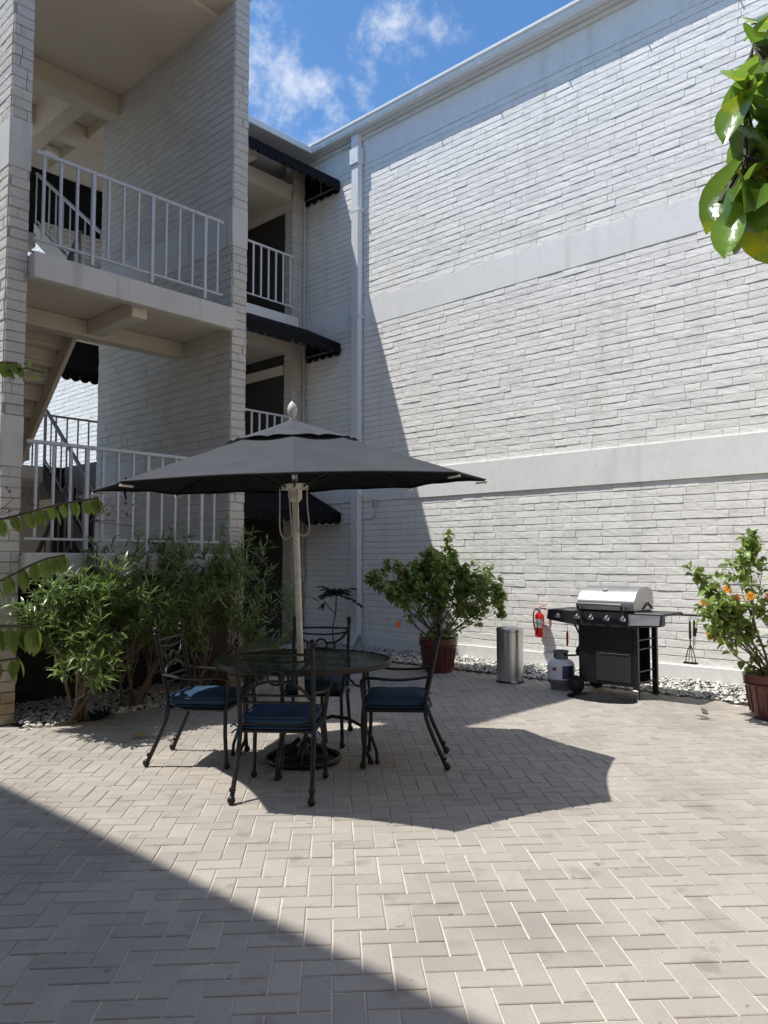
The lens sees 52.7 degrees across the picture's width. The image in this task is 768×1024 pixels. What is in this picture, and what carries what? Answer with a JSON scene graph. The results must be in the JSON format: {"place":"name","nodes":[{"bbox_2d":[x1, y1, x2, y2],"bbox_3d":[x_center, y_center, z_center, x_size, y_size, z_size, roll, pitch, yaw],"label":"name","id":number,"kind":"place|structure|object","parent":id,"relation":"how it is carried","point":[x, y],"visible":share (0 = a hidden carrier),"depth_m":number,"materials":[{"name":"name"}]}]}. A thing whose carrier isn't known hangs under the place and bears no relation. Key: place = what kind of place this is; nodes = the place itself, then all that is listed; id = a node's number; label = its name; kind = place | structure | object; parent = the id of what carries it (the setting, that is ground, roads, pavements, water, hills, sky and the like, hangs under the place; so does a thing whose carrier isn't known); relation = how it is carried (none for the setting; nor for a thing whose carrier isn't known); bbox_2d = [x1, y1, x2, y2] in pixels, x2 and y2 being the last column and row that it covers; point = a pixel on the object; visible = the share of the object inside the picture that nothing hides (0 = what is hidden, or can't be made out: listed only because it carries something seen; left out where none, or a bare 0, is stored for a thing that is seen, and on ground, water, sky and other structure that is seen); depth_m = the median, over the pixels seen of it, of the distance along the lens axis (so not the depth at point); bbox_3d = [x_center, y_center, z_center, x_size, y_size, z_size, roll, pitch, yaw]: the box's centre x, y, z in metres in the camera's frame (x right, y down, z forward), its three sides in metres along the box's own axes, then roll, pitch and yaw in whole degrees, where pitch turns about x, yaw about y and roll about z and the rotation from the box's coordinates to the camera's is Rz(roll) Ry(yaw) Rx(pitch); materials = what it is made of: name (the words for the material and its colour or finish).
{"place":"outdoors","nodes":[
{"label":"outdoors","id":0,"kind":"place"},
{"bbox_2d":[9,645,748,727],"bbox_3d":[1.753,1.924,6.754,14.750,0.004,6.550,-3,-5,43],"label":"planting bed","id":1,"kind":"object","parent":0,"point":[17,724],"visible":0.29,"depth_m":8.75,"materials":[{"name":"stone"}]},
{"bbox_2d":[0,362,134,682],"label":"feathery shrub","id":2,"kind":"object","parent":1,"relation":"on","point":[26,640],"visible":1,"depth_m":2.78,"materials":[{"name":"green plant"}]},
{"bbox_2d":[0,550,197,724],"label":"oleander shrub","id":3,"kind":"object","parent":1,"relation":"on","point":[86,638],"visible":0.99,"depth_m":6.83,"materials":[{"name":"green plant"}]},
{"bbox_2d":[14,680,264,728],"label":"gravel","id":4,"kind":"structure","parent":1,"relation":"on","point":[62,710],"depth_m":7.84,"materials":[{"name":"grey gravel"}]},
{"bbox_2d":[84,705,127,721],"bbox_3d":[-2.675,1.893,7.319,0.368,0.112,0.463,-3,-5,43],"label":"clump","id":5,"kind":"object","parent":4,"relation":"on","point":[96,715],"visible":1,"depth_m":7.31,"materials":[{"name":"green plant"}]},
{"bbox_2d":[66,523,245,709],"bbox_3d":[-2.446,1.037,7.894,1.726,1.927,1.687,2,-4,-25],"label":"oleander shrub","id":6,"kind":"object","parent":1,"relation":"on","point":[166,579],"visible":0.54,"depth_m":7.73,"materials":[{"name":"green plant"}]},
{"bbox_2d":[142,514,320,685],"bbox_3d":[-1.698,1.040,8.575,1.549,2.013,1.978,-3,-5,43],"label":"oleander shrub","id":7,"kind":"object","parent":1,"relation":"on","point":[223,573],"visible":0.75,"depth_m":8.32,"materials":[{"name":"green plant"}]},
{"bbox_2d":[316,586,362,646],"bbox_3d":[-0.796,1.766,12.872,0.829,1.078,0.681,-3,-5,43],"label":"palm sapling","id":8,"kind":"object","parent":1,"relation":"on","point":[328,592],"visible":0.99,"depth_m":12.85,"materials":[{"name":"green plant"}]},
{"bbox_2d":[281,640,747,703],"bbox_3d":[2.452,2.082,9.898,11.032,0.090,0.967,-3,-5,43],"label":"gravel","id":9,"kind":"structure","parent":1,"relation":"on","point":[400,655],"depth_m":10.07,"materials":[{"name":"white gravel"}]},
{"bbox_2d":[0,647,767,1023],"bbox_3d":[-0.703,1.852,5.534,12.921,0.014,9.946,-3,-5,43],"label":"paving","id":10,"kind":"structure","parent":0,"point":[720,738],"depth_m":3.80,"materials":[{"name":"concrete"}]},
{"bbox_2d":[132,731,146,736],"bbox_3d":[-2.059,1.881,6.551,0.119,0.035,0.133,-3,-5,43],"label":"fallen leaf","id":11,"kind":"object","parent":10,"relation":"on","point":[140,733],"visible":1,"depth_m":6.56,"materials":[{"name":"brown plant"}]},
{"bbox_2d":[143,622,250,768],"bbox_3d":[-1.403,1.364,5.885,0.656,1.006,0.603,0,-4,7],"label":"patio chair","id":12,"kind":"object","parent":10,"relation":"on","point":[223,699],"visible":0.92,"depth_m":5.67,"materials":[{"name":"metal"}]},
{"bbox_2d":[231,648,281,693],"bbox_3d":[-1.456,1.759,8.614,0.531,0.571,0.720,-3,-5,43],"label":"oleander shrub","id":13,"kind":"object","parent":10,"relation":"on","point":[260,679],"visible":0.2,"depth_m":8.48,"materials":[{"name":"green plant"}]},
{"bbox_2d":[227,639,332,806],"bbox_3d":[-0.671,1.314,5.074,0.603,1.006,0.656,0,-4,4],"label":"patio chair","id":14,"kind":"object","parent":10,"relation":"on","point":[283,717],"visible":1,"depth_m":4.91,"materials":[{"name":"metal"}]},
{"bbox_2d":[214,649,391,780],"bbox_3d":[-0.605,1.488,5.849,1.332,0.759,1.332,-1,-4,23],"label":"patio table","id":15,"kind":"object","parent":10,"relation":"on","point":[344,669],"visible":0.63,"depth_m":5.74,"materials":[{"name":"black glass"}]},
{"bbox_2d":[265,734,341,769],"bbox_3d":[-0.600,1.652,5.808,0.576,0.416,0.576,-3,-5,43],"label":"umbrella base","id":16,"kind":"object","parent":10,"relation":"on","point":[296,757],"visible":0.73,"depth_m":5.75,"materials":[{"name":"metal"}]},
{"bbox_2d":[91,401,486,741],"bbox_3d":[-0.669,0.498,5.774,2.730,2.666,2.725,-1,-4,16],"label":"patio umbrella","id":17,"kind":"object","parent":16,"relation":"in","point":[293,458],"visible":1,"depth_m":5.41,"materials":[{"name":"grey fabric"}]},
{"bbox_2d":[275,616,353,747],"bbox_3d":[-0.563,1.405,6.539,0.603,1.006,0.656,0,-4,4],"label":"patio chair","id":18,"kind":"object","parent":10,"relation":"on","point":[340,686],"visible":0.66,"depth_m":6.49,"materials":[{"name":"metal"}]},
{"bbox_2d":[359,623,450,770],"bbox_3d":[0.167,1.361,5.832,0.656,1.006,0.603,0,-4,4],"label":"patio chair","id":19,"kind":"object","parent":10,"relation":"on","point":[399,699],"visible":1,"depth_m":5.60,"materials":[{"name":"metal"}]},
{"bbox_2d":[362,528,507,672],"bbox_3d":[0.752,1.183,10.482,2.097,1.940,1.232,-2,-4,27],"label":"potted hibiscus","id":20,"kind":"object","parent":10,"relation":"on","point":[442,571],"visible":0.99,"depth_m":10.34,"materials":[{"name":"plant"}]},
{"bbox_2d":[496,626,523,683],"bbox_3d":[1.562,1.760,9.577,0.336,0.677,0.383,0,-4,-5],"label":"pedal bin","id":21,"kind":"object","parent":10,"relation":"on","point":[509,641],"visible":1,"depth_m":9.46,"materials":[{"name":"silver metal"}]},
{"bbox_2d":[547,649,574,690],"bbox_3d":[2.068,1.841,9.054,0.315,0.449,0.316,0,-4,0],"label":"propane tank","id":22,"kind":"object","parent":10,"relation":"on","point":[560,669],"visible":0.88,"depth_m":8.94,"materials":[{"name":"white metal"}]},
{"bbox_2d":[567,692,637,703],"bbox_3d":[2.361,2.013,8.417,0.800,0.015,0.480,-3,-5,43],"label":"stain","id":23,"kind":"object","parent":10,"relation":"on","point":[601,697],"visible":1,"depth_m":8.37,"materials":[{"name":"grey"}]},
{"bbox_2d":[547,585,701,699],"bbox_3d":[2.648,1.438,8.664,1.545,1.205,0.701,-3,-5,43],"label":"gas grill","id":24,"kind":"object","parent":10,"relation":"on","point":[615,624],"visible":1,"depth_m":8.59,"materials":[{"name":"black metal"}]},
{"bbox_2d":[566,631,568,646],"bbox_3d":[2.128,1.411,8.998,0.026,0.300,0.026,2,-4,-25],"label":"basting tool","id":25,"kind":"object","parent":24,"relation":"hanging from","point":[567,639],"visible":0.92,"depth_m":8.99,"materials":[{"name":"black rubber"}]},
{"bbox_2d":[563,625,578,655],"bbox_3d":[2.188,1.456,8.920,0.251,0.409,0.052,-3,-5,43],"label":"gas hose","id":26,"kind":"object","parent":24,"relation":"attached to","point":[573,654],"visible":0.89,"depth_m":8.91,"materials":[{"name":"black rubber"}]},
{"bbox_2d":[596,650,631,683],"bbox_3d":[2.519,1.697,8.511,0.410,0.330,0.016,-3,-5,43],"label":"cabinet door","id":27,"kind":"structure","parent":24,"relation":"in","point":[613,666],"depth_m":8.51,"materials":[{"name":"grey metal"}]},
{"bbox_2d":[683,617,697,664],"bbox_3d":[3.335,1.399,8.439,0.150,0.506,0.050,-3,-5,43],"label":"spatula","id":28,"kind":"object","parent":24,"relation":"hanging from","point":[687,662],"visible":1,"depth_m":8.43,"materials":[{"name":"black metal"}]},
{"bbox_2d":[693,617,695,645],"bbox_3d":[3.365,1.332,8.416,0.034,0.376,0.024,1,-2,43],"label":"grill fork","id":29,"kind":"object","parent":24,"relation":"hanging from","point":[693,629],"visible":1,"depth_m":8.41,"materials":[{"name":"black metal"}]},
{"bbox_2d":[693,617,698,650],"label":"grill tongs","id":30,"kind":"object","parent":24,"relation":"hanging from","point":[695,633],"visible":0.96,"depth_m":8.40,"materials":[{"name":"black metal"}]},
{"bbox_2d":[680,527,767,720],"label":"potted hibiscus","id":31,"kind":"object","parent":10,"relation":"on","point":[728,619],"visible":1,"depth_m":7.33,"materials":[{"name":"plant"}]},
{"bbox_2d":[699,13,767,263],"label":"leaved tree","id":32,"kind":"object","parent":10,"relation":"on","point":[733,208],"visible":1,"depth_m":2.25,"materials":[{"name":"green plant"}]},
{"bbox_2d":[248,0,573,144],"label":"sky","id":33,"kind":"structure","parent":0,"point":[316,67],"materials":[{"name":"blue"}]},
{"label":"ground","id":34,"kind":"structure","parent":0,"visible":0},
{"bbox_2d":[23,244,97,467],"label":"brick building","id":35,"kind":"structure","parent":34,"relation":"on","point":[74,399],"depth_m":17.00,"materials":[{"name":"brick"}]},
{"bbox_2d":[0,0,256,725],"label":"stairwell building","id":36,"kind":"structure","parent":34,"relation":"on","point":[155,229],"depth_m":9.45,"materials":[{"name":"paint"}]},
{"bbox_2d":[39,115,340,648],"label":"walkway building","id":37,"kind":"structure","parent":34,"relation":"on","point":[280,339],"depth_m":14.30,"materials":[{"name":"paint"}]},
{"bbox_2d":[281,0,767,690],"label":"brick building","id":38,"kind":"structure","parent":34,"relation":"on","point":[537,302],"depth_m":10.93,"materials":[{"name":"brick"}]},
{"bbox_2d":[533,604,546,636],"bbox_3d":[2.149,1.502,10.716,0.163,0.452,0.204,-3,-5,42],"label":"fire extinguisher","id":39,"kind":"object","parent":38,"relation":"attached to","point":[539,626],"visible":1,"depth_m":10.67,"materials":[{"name":"red metal"}]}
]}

